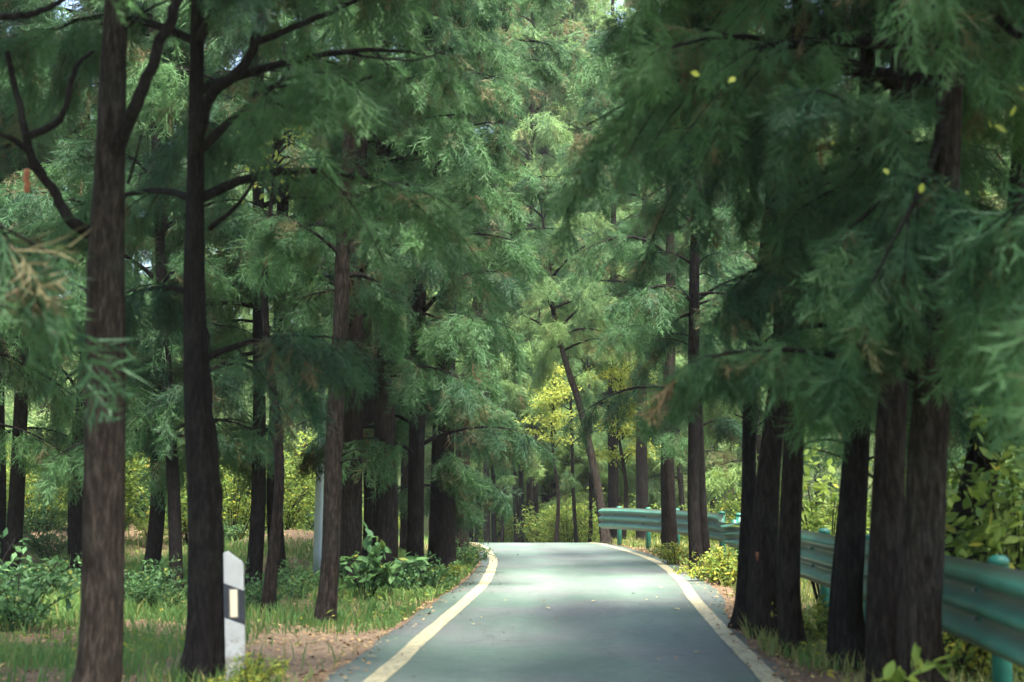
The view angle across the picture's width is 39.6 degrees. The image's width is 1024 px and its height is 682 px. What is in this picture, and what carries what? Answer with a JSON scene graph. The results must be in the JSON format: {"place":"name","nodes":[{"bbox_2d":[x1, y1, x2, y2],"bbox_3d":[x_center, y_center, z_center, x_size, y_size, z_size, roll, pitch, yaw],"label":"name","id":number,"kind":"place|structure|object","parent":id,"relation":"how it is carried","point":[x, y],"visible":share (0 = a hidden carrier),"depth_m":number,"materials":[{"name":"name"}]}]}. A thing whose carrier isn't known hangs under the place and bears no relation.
{"place":"outdoors","nodes":[
{"label":"outdoors","id":0,"kind":"place"},
{"bbox_2d":[0,334,1022,681],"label":"ground","id":1,"kind":"structure","parent":0,"point":[320,652],"depth_m":12.81,"materials":[{"name":"brown soil"}]},
{"bbox_2d":[0,527,51,602],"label":"bush","id":2,"kind":"object","parent":1,"relation":"on","point":[11,572],"visible":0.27,"depth_m":15.38,"materials":[{"name":"green plant"}]},
{"bbox_2d":[6,495,67,551],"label":"bush","id":3,"kind":"object","parent":1,"relation":"on","point":[62,513],"visible":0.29,"depth_m":26.75,"materials":[{"name":"green plant"}]},
{"bbox_2d":[6,457,67,530],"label":"bush","id":4,"kind":"object","parent":1,"relation":"on","point":[28,496],"visible":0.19,"depth_m":30.05,"materials":[{"name":"green plant"}]},
{"bbox_2d":[0,556,80,599],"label":"bush","id":5,"kind":"object","parent":1,"relation":"on","point":[69,580],"visible":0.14,"depth_m":16.72,"materials":[{"name":"green plant"}]},
{"bbox_2d":[0,552,81,631],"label":"bush","id":6,"kind":"object","parent":1,"relation":"on","point":[16,612],"visible":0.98,"depth_m":13.23,"materials":[{"name":"green plant"}]},
{"bbox_2d":[0,0,89,506],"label":"cypress tree","id":7,"kind":"object","parent":1,"relation":"on","point":[38,456],"visible":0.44,"depth_m":20.10,"materials":[{"name":"green plant"}]},
{"bbox_2d":[23,522,67,561],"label":"bush","id":8,"kind":"object","parent":1,"relation":"on","point":[49,542],"visible":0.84,"depth_m":25.04,"materials":[{"name":"green plant"}]},
{"bbox_2d":[0,0,135,565],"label":"cypress tree","id":9,"kind":"object","parent":1,"relation":"on","point":[52,440],"visible":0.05,"depth_m":23.47,"materials":[{"name":"green plant"}]},
{"bbox_2d":[0,0,156,434],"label":"cypress tree","id":10,"kind":"object","parent":1,"relation":"on","point":[28,294],"visible":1,"depth_m":6.27,"materials":[{"name":"green plant"}]},
{"bbox_2d":[0,0,182,556],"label":"cypress tree","id":11,"kind":"object","parent":1,"relation":"on","point":[71,516],"visible":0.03,"depth_m":24.96,"materials":[{"name":"green plant"}]},
{"bbox_2d":[9,430,185,544],"bbox_3d":[-8.081,2.708,27.578,3.291,2.728,3.200,-2,-6,21],"label":"bush","id":12,"kind":"object","parent":1,"relation":"on","point":[135,466],"visible":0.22,"depth_m":27.52,"materials":[{"name":"green plant"}]},
{"bbox_2d":[0,0,212,580],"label":"cypress tree","id":13,"kind":"object","parent":1,"relation":"on","point":[15,513],"visible":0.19,"depth_m":20.77,"materials":[{"name":"green plant"}]},
{"bbox_2d":[0,0,241,574],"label":"cypress tree","id":14,"kind":"object","parent":1,"relation":"on","point":[130,147],"visible":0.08,"depth_m":22.02,"materials":[{"name":"green plant"}]},
{"bbox_2d":[78,554,180,603],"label":"bush","id":15,"kind":"object","parent":1,"relation":"on","point":[157,570],"visible":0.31,"depth_m":16.27,"materials":[{"name":"green plant"}]},
{"bbox_2d":[0,0,297,583],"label":"cypress tree","id":16,"kind":"object","parent":1,"relation":"on","point":[76,180],"visible":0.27,"depth_m":19.31,"materials":[{"name":"green plant"}]},
{"bbox_2d":[130,510,167,545],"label":"bush","id":17,"kind":"object","parent":1,"relation":"on","point":[144,536],"visible":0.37,"depth_m":27.49,"materials":[{"name":"green plant"}]},
{"bbox_2d":[124,565,187,609],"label":"bush","id":18,"kind":"object","parent":1,"relation":"on","point":[151,591],"visible":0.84,"depth_m":15.51,"materials":[{"name":"green plant"}]},
{"bbox_2d":[26,0,307,595],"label":"cypress tree","id":19,"kind":"object","parent":1,"relation":"on","point":[55,472],"visible":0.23,"depth_m":18.17,"materials":[{"name":"green plant"}]},
{"bbox_2d":[142,481,238,544],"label":"bush","id":20,"kind":"object","parent":1,"relation":"on","point":[183,520],"visible":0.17,"depth_m":28.12,"materials":[{"name":"green plant"}]},
{"bbox_2d":[223,551,245,681],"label":"marker post","id":21,"kind":"object","parent":1,"relation":"on","point":[234,601],"visible":1,"depth_m":9.86,"materials":[{"name":"white plastic"}]},
{"bbox_2d":[0,0,469,681],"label":"cypress tree","id":22,"kind":"object","parent":1,"relation":"on","point":[100,648],"visible":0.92,"depth_m":8.56,"materials":[{"name":"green plant"}]},
{"bbox_2d":[223,516,248,542],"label":"bush","id":23,"kind":"object","parent":1,"relation":"on","point":[230,532],"visible":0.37,"depth_m":26.67,"materials":[{"name":"green plant"}]},
{"bbox_2d":[0,512,478,681],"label":"grass","id":24,"kind":"structure","parent":1,"relation":"on","point":[132,612],"depth_m":14.09,"materials":[{"name":"green plant"}]},
{"bbox_2d":[180,438,309,541],"bbox_3d":[-5.410,2.855,27.570,3.126,2.343,2.513,-5,-8,40],"label":"bush","id":25,"kind":"object","parent":1,"relation":"on","point":[234,513],"visible":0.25,"depth_m":27.46,"materials":[{"name":"green plant"}]},
{"bbox_2d":[207,651,290,681],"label":"bush","id":26,"kind":"object","parent":1,"relation":"on","point":[246,673],"visible":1,"depth_m":9.43,"materials":[{"name":"green plant"}]},
{"bbox_2d":[0,0,517,681],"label":"cypress tree","id":27,"kind":"object","parent":1,"relation":"on","point":[340,88],"visible":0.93,"depth_m":10.31,"materials":[{"name":"green plant"}]},
{"bbox_2d":[244,573,279,612],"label":"bush","id":28,"kind":"object","parent":1,"relation":"on","point":[247,594],"visible":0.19,"depth_m":15.38,"materials":[{"name":"green plant"}]},
{"bbox_2d":[226,439,314,529],"bbox_3d":[-4.858,3.193,30.332,2.325,2.219,2.289,4,-7,-33],"label":"bush","id":29,"kind":"object","parent":1,"relation":"on","point":[299,517],"visible":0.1,"depth_m":30.29,"materials":[{"name":"green plant"}]},
{"bbox_2d":[125,0,417,587],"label":"cypress tree","id":30,"kind":"object","parent":1,"relation":"on","point":[255,554],"visible":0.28,"depth_m":18.24,"materials":[{"name":"green plant"}]},
{"bbox_2d":[234,122,311,615],"bbox_3d":[-2.691,0.283,15.554,1.048,5.669,1.319,-6,-8,43],"label":"cypress tree","id":31,"kind":"object","parent":1,"relation":"on","point":[269,591],"visible":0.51,"depth_m":15.41,"materials":[{"name":"plant"}]},
{"bbox_2d":[223,458,323,531],"bbox_3d":[-4.731,3.130,28.974,2.439,2.079,2.508,1,-6,-14],"label":"bush","id":32,"kind":"object","parent":1,"relation":"on","point":[291,510],"visible":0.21,"depth_m":28.92,"materials":[{"name":"green plant"}]},
{"bbox_2d":[221,428,325,524],"bbox_3d":[-5.486,3.143,33.929,3.531,2.927,3.433,0,-6,-2],"label":"bush","id":33,"kind":"object","parent":1,"relation":"on","point":[301,441],"visible":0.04,"depth_m":34.20,"materials":[{"name":"green plant"}]},
{"bbox_2d":[244,559,304,607],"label":"bush","id":34,"kind":"object","parent":1,"relation":"on","point":[282,580],"visible":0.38,"depth_m":15.93,"materials":[{"name":"green plant"}]},
{"bbox_2d":[125,0,444,588],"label":"cypress tree","id":35,"kind":"object","parent":1,"relation":"on","point":[176,241],"visible":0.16,"depth_m":18.88,"materials":[{"name":"green plant"}]},
{"bbox_2d":[259,558,319,598],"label":"bush","id":36,"kind":"object","parent":1,"relation":"on","point":[303,575],"visible":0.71,"depth_m":17.36,"materials":[{"name":"green plant"}]},
{"bbox_2d":[313,271,330,580],"bbox_3d":[-2.728,1.268,20.480,0.360,4.600,0.260,0,-6,0],"label":"lamp pole","id":37,"kind":"object","parent":1,"relation":"on","point":[318,520],"visible":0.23,"depth_m":20.30,"materials":[{"name":"metal"}]},
{"bbox_2d":[211,21,483,559],"bbox_3d":[-2.597,-2.491,22.407,4.448,12.565,3.821,0,-6,0],"label":"cypress tree","id":38,"kind":"object","parent":1,"relation":"on","point":[369,505],"visible":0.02,"depth_m":21.83,"materials":[{"name":"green plant"}]},
{"bbox_2d":[222,0,495,625],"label":"cypress tree","id":39,"kind":"object","parent":1,"relation":"on","point":[285,243],"visible":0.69,"depth_m":14.50,"materials":[{"name":"green plant"}]},
{"bbox_2d":[175,0,542,585],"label":"cypress tree","id":40,"kind":"object","parent":1,"relation":"on","point":[351,527],"visible":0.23,"depth_m":18.82,"materials":[{"name":"green plant"}]},
{"bbox_2d":[211,0,531,586],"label":"cypress tree","id":41,"kind":"object","parent":1,"relation":"on","point":[386,511],"visible":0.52,"depth_m":18.89,"materials":[{"name":"green plant"}]},
{"bbox_2d":[338,520,429,598],"bbox_3d":[-1.736,2.683,17.309,1.302,1.027,0.750,-4,-7,31],"label":"broadleaf shrub","id":42,"kind":"object","parent":1,"relation":"on","point":[375,579],"visible":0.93,"depth_m":17.29,"materials":[{"name":"green plant"}]},
{"bbox_2d":[357,550,437,592],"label":"bush","id":43,"kind":"object","parent":1,"relation":"on","point":[412,569],"visible":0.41,"depth_m":18.10,"materials":[{"name":"green plant"}]},
{"bbox_2d":[264,0,559,582],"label":"cypress tree","id":44,"kind":"object","parent":1,"relation":"on","point":[447,329],"visible":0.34,"depth_m":19.35,"materials":[{"name":"green plant"}]},
{"bbox_2d":[319,27,533,553],"bbox_3d":[-1.850,-3.104,26.910,4.709,14.592,5.363,0,-6,-1],"label":"cypress tree","id":45,"kind":"object","parent":1,"relation":"on","point":[403,521],"visible":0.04,"depth_m":26.82,"materials":[{"name":"green plant"}]},
{"bbox_2d":[402,551,462,590],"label":"bush","id":46,"kind":"object","parent":1,"relation":"on","point":[435,583],"visible":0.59,"depth_m":18.49,"materials":[{"name":"green plant"}]},
{"bbox_2d":[373,0,537,576],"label":"cypress tree","id":47,"kind":"object","parent":1,"relation":"on","point":[448,507],"visible":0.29,"depth_m":22.24,"materials":[{"name":"green plant"}]},
{"bbox_2d":[456,535,496,566],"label":"bush","id":48,"kind":"object","parent":1,"relation":"on","point":[474,549],"visible":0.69,"depth_m":24.09,"materials":[{"name":"green plant"}]},
{"bbox_2d":[0,522,961,681],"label":"leaf litter","id":49,"kind":"object","parent":1,"relation":"on","point":[429,613],"visible":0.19,"depth_m":12.14,"materials":[{"name":"brown plant"}]},
{"bbox_2d":[426,155,559,542],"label":"cypress tree","id":50,"kind":"object","parent":1,"relation":"on","point":[518,391],"visible":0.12,"depth_m":45.75,"materials":[{"name":"green plant"}]},
{"bbox_2d":[470,293,532,542],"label":"cypress tree","id":51,"kind":"object","parent":1,"relation":"on","point":[493,529],"visible":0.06,"depth_m":49.60,"materials":[{"name":"green plant"}]},
{"bbox_2d":[406,2,599,537],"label":"cypress tree","id":52,"kind":"object","parent":1,"relation":"on","point":[525,21],"visible":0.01,"depth_m":59.44,"materials":[{"name":"green plant"}]},
{"bbox_2d":[403,0,608,538],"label":"cypress tree","id":53,"kind":"object","parent":1,"relation":"on","point":[544,127],"visible":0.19,"depth_m":53.68,"materials":[{"name":"green plant"}]},
{"bbox_2d":[470,309,550,542],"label":"cypress tree","id":54,"kind":"object","parent":1,"relation":"on","point":[501,481],"visible":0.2,"depth_m":47.68,"materials":[{"name":"green plant"}]},
{"bbox_2d":[458,251,567,542],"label":"cypress tree","id":55,"kind":"object","parent":1,"relation":"on","point":[521,479],"visible":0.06,"depth_m":51.13,"materials":[{"name":"green plant"}]},
{"bbox_2d":[5,0,1022,541],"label":"wood","id":56,"kind":"object","parent":1,"relation":"on","point":[605,6],"visible":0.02,"depth_m":65.73,"materials":[{"name":"green plant"}]},
{"bbox_2d":[479,255,549,542],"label":"cypress tree","id":57,"kind":"object","parent":1,"relation":"on","point":[515,508],"visible":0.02,"depth_m":49.51,"materials":[{"name":"green plant"}]},
{"bbox_2d":[441,0,604,565],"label":"cypress tree","id":58,"kind":"object","parent":1,"relation":"on","point":[545,72],"visible":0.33,"depth_m":25.61,"materials":[{"name":"green plant"}]},
{"bbox_2d":[493,292,575,541],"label":"cypress tree","id":59,"kind":"object","parent":1,"relation":"on","point":[538,472],"visible":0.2,"depth_m":49.83,"materials":[{"name":"green plant"}]},
{"bbox_2d":[510,497,580,542],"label":"bush","id":60,"kind":"object","parent":1,"relation":"on","point":[535,529],"visible":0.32,"depth_m":48.58,"materials":[{"name":"green plant"}]},
{"bbox_2d":[459,168,636,543],"bbox_3d":[0.794,0.381,36.177,4.966,9.808,5.055,0,-6,0],"label":"cypress tree","id":61,"kind":"object","parent":1,"relation":"on","point":[553,317],"visible":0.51,"depth_m":35.97,"materials":[{"name":"green plant"}]},
{"bbox_2d":[514,362,581,542],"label":"broadleaf tree","id":62,"kind":"object","parent":1,"relation":"on","point":[551,402],"visible":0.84,"depth_m":44.28,"materials":[{"name":"yellow plant"}]},
{"bbox_2d":[522,492,598,542],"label":"bush","id":63,"kind":"object","parent":1,"relation":"on","point":[564,533],"visible":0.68,"depth_m":46.52,"materials":[{"name":"green plant"}]},
{"bbox_2d":[469,0,658,508],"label":"cypress tree","id":64,"kind":"object","parent":1,"relation":"on","point":[584,5],"visible":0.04,"depth_m":57.57,"materials":[{"name":"green plant"}]},
{"bbox_2d":[520,316,607,542],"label":"broadleaf tree","id":65,"kind":"object","parent":1,"relation":"on","point":[571,482],"visible":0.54,"depth_m":45.49,"materials":[{"name":"green plant"}]},
{"bbox_2d":[550,499,599,542],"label":"bush","id":66,"kind":"object","parent":1,"relation":"on","point":[595,529],"visible":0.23,"depth_m":47.79,"materials":[{"name":"green plant"}]},
{"bbox_2d":[513,121,661,534],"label":"cypress tree","id":67,"kind":"object","parent":1,"relation":"on","point":[631,476],"visible":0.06,"depth_m":56.02,"materials":[{"name":"green plant"}]},
{"bbox_2d":[557,315,628,541],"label":"cypress tree","id":68,"kind":"object","parent":1,"relation":"on","point":[577,466],"visible":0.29,"depth_m":46.80,"materials":[{"name":"green plant"}]},
{"bbox_2d":[540,4,678,509],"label":"cypress tree","id":69,"kind":"object","parent":1,"relation":"on","point":[592,20],"visible":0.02,"depth_m":61.26,"materials":[{"name":"green plant"}]},
{"bbox_2d":[529,30,692,541],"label":"cypress tree","id":70,"kind":"object","parent":1,"relation":"on","point":[597,106],"visible":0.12,"depth_m":40.12,"materials":[{"name":"green plant"}]},
{"bbox_2d":[580,355,661,539],"bbox_3d":[3.004,2.868,37.824,2.403,5.338,2.523,0,-6,0],"label":"broadleaf tree","id":71,"kind":"object","parent":1,"relation":"on","point":[624,432],"visible":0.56,"depth_m":37.52,"materials":[{"name":"green plant"}]},
{"bbox_2d":[554,8,708,543],"bbox_3d":[3.373,-1.750,37.637,4.810,14.458,4.865,0,-6,0],"label":"cypress tree","id":72,"kind":"object","parent":1,"relation":"on","point":[641,481],"visible":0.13,"depth_m":36.84,"materials":[{"name":"green plant"}]},
{"bbox_2d":[542,0,772,574],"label":"cypress tree","id":73,"kind":"object","parent":1,"relation":"on","point":[666,338],"visible":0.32,"depth_m":22.15,"materials":[{"name":"green plant"}]},
{"bbox_2d":[558,0,771,558],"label":"cypress tree","id":74,"kind":"object","parent":1,"relation":"on","point":[672,447],"visible":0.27,"depth_m":27.73,"materials":[{"name":"green plant"}]},
{"bbox_2d":[649,540,688,564],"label":"bush","id":75,"kind":"object","parent":1,"relation":"on","point":[673,555],"visible":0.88,"depth_m":24.86,"materials":[{"name":"green plant"}]},
{"bbox_2d":[617,179,745,510],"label":"cypress tree","id":76,"kind":"object","parent":1,"relation":"on","point":[654,487],"visible":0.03,"depth_m":57.17,"materials":[{"name":"green plant"}]},
{"bbox_2d":[624,72,771,564],"bbox_3d":[3.431,-1.381,25.054,3.242,10.940,3.723,0,-6,0],"label":"cypress tree","id":77,"kind":"object","parent":1,"relation":"on","point":[732,427],"visible":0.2,"depth_m":24.50,"materials":[{"name":"green plant"}]},
{"bbox_2d":[672,552,737,582],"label":"bush","id":78,"kind":"object","parent":1,"relation":"on","point":[698,577],"visible":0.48,"depth_m":20.35,"materials":[{"name":"green plant"}]},
{"bbox_2d":[686,546,737,586],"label":"bush","id":79,"kind":"object","parent":1,"relation":"on","point":[722,571],"visible":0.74,"depth_m":19.85,"materials":[{"name":"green plant"}]},
{"bbox_2d":[559,0,890,630],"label":"cypress tree","id":80,"kind":"object","parent":1,"relation":"on","point":[748,472],"visible":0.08,"depth_m":13.46,"materials":[{"name":"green plant"}]},
{"bbox_2d":[636,10,830,519],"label":"cypress tree","id":81,"kind":"object","parent":1,"relation":"on","point":[714,483],"visible":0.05,"depth_m":41.15,"materials":[{"name":"green plant"}]},
{"bbox_2d":[707,486,802,552],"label":"bush","id":82,"kind":"object","parent":1,"relation":"on","point":[727,505],"visible":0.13,"depth_m":27.77,"materials":[{"name":"green plant"}]},
{"bbox_2d":[590,0,964,639],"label":"cypress tree","id":83,"kind":"object","parent":1,"relation":"on","point":[762,582],"visible":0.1,"depth_m":12.83,"materials":[{"name":"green plant"}]},
{"bbox_2d":[538,0,1023,681],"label":"cypress tree","id":84,"kind":"object","parent":1,"relation":"on","point":[842,278],"visible":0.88,"depth_m":8.04,"materials":[{"name":"green plant"}]},
{"bbox_2d":[770,593,828,645],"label":"bush","id":85,"kind":"object","parent":1,"relation":"on","point":[820,622],"visible":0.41,"depth_m":12.16,"materials":[{"name":"green plant"}]},
{"bbox_2d":[598,0,1023,681],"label":"cypress tree","id":86,"kind":"object","parent":1,"relation":"on","point":[840,200],"visible":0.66,"depth_m":8.74,"materials":[{"name":"green plant"}]},
{"bbox_2d":[598,506,1023,681],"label":"guardrail","id":87,"kind":"object","parent":1,"relation":"on","point":[982,605],"visible":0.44,"depth_m":8.64,"materials":[{"name":"teal metal"}]},
{"bbox_2d":[604,0,1022,655],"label":"cypress tree","id":88,"kind":"object","parent":1,"relation":"on","point":[790,622],"visible":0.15,"depth_m":11.54,"materials":[{"name":"green plant"}]},
{"bbox_2d":[617,8,1023,671],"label":"cypress tree","id":89,"kind":"object","parent":1,"relation":"on","point":[845,628],"visible":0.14,"depth_m":10.78,"materials":[{"name":"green plant"}]},
{"bbox_2d":[713,444,949,603],"bbox_3d":[3.619,2.014,15.794,2.329,2.079,2.471,-5,-8,39],"label":"broadleaf bush","id":90,"kind":"object","parent":1,"relation":"on","point":[822,488],"visible":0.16,"depth_m":15.74,"materials":[{"name":"green plant"}]},
{"bbox_2d":[801,457,954,533],"bbox_3d":[5.013,2.524,19.588,2.553,1.914,2.053,-1,-6,10],"label":"bush","id":91,"kind":"object","parent":1,"relation":"on","point":[824,516],"visible":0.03,"depth_m":19.86,"materials":[{"name":"green plant"}]},
{"bbox_2d":[750,0,1023,664],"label":"cypress tree","id":92,"kind":"object","parent":1,"relation":"on","point":[867,13],"visible":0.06,"depth_m":10.84,"materials":[{"name":"green plant"}]},
{"bbox_2d":[754,48,1020,514],"bbox_3d":[6.938,-2.205,24.119,4.381,12.969,4.989,4,-5,-18],"label":"cypress tree","id":93,"kind":"object","parent":1,"relation":"on","point":[837,445],"visible":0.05,"depth_m":24.40,"materials":[{"name":"green plant"}]},
{"bbox_2d":[872,642,952,681],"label":"sapling","id":94,"kind":"object","parent":1,"relation":"on","point":[890,673],"visible":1,"depth_m":7.32,"materials":[{"name":"green plant"}]},
{"bbox_2d":[814,437,1022,550],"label":"broadleaf bush","id":95,"kind":"object","parent":1,"relation":"on","point":[950,501],"visible":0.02,"depth_m":12.50,"materials":[{"name":"green plant"}]},
{"bbox_2d":[820,66,1023,526],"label":"cypress tree","id":96,"kind":"object","parent":1,"relation":"on","point":[988,202],"visible":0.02,"depth_m":29.99,"materials":[{"name":"green plant"}]},
{"bbox_2d":[905,393,1023,681],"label":"broadleaf bush","id":97,"kind":"object","parent":1,"relation":"on","point":[981,536],"visible":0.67,"depth_m":10.00,"materials":[{"name":"green plant"}]},
{"bbox_2d":[916,0,1023,531],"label":"cypress tree","id":98,"kind":"object","parent":1,"relation":"on","point":[1004,267],"visible":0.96,"depth_m":6.81,"materials":[{"name":"green plant"}]},
{"bbox_2d":[943,632,1022,681],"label":"bush","id":99,"kind":"object","parent":1,"relation":"on","point":[980,658],"visible":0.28,"depth_m":9.90,"materials":[{"name":"green plant"}]},
{"bbox_2d":[324,543,786,681],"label":"road","id":100,"kind":"structure","parent":0,"point":[543,644],"depth_m":13.23,"materials":[{"name":"grey asphalt"}]},
{"bbox_2d":[363,542,497,681],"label":"road marking","id":101,"kind":"object","parent":100,"relation":"on","point":[395,663],"visible":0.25,"depth_m":12.90,"materials":[{"name":"paint"}]},
{"bbox_2d":[577,542,782,681],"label":"road marking","id":102,"kind":"object","parent":100,"relation":"on","point":[757,668],"visible":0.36,"depth_m":13.28,"materials":[{"name":"paint"}]},
{"bbox_2d":[593,536,1023,681],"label":"grass","id":103,"kind":"structure","parent":0,"point":[802,657],"depth_m":11.39,"materials":[{"name":"green plant"}]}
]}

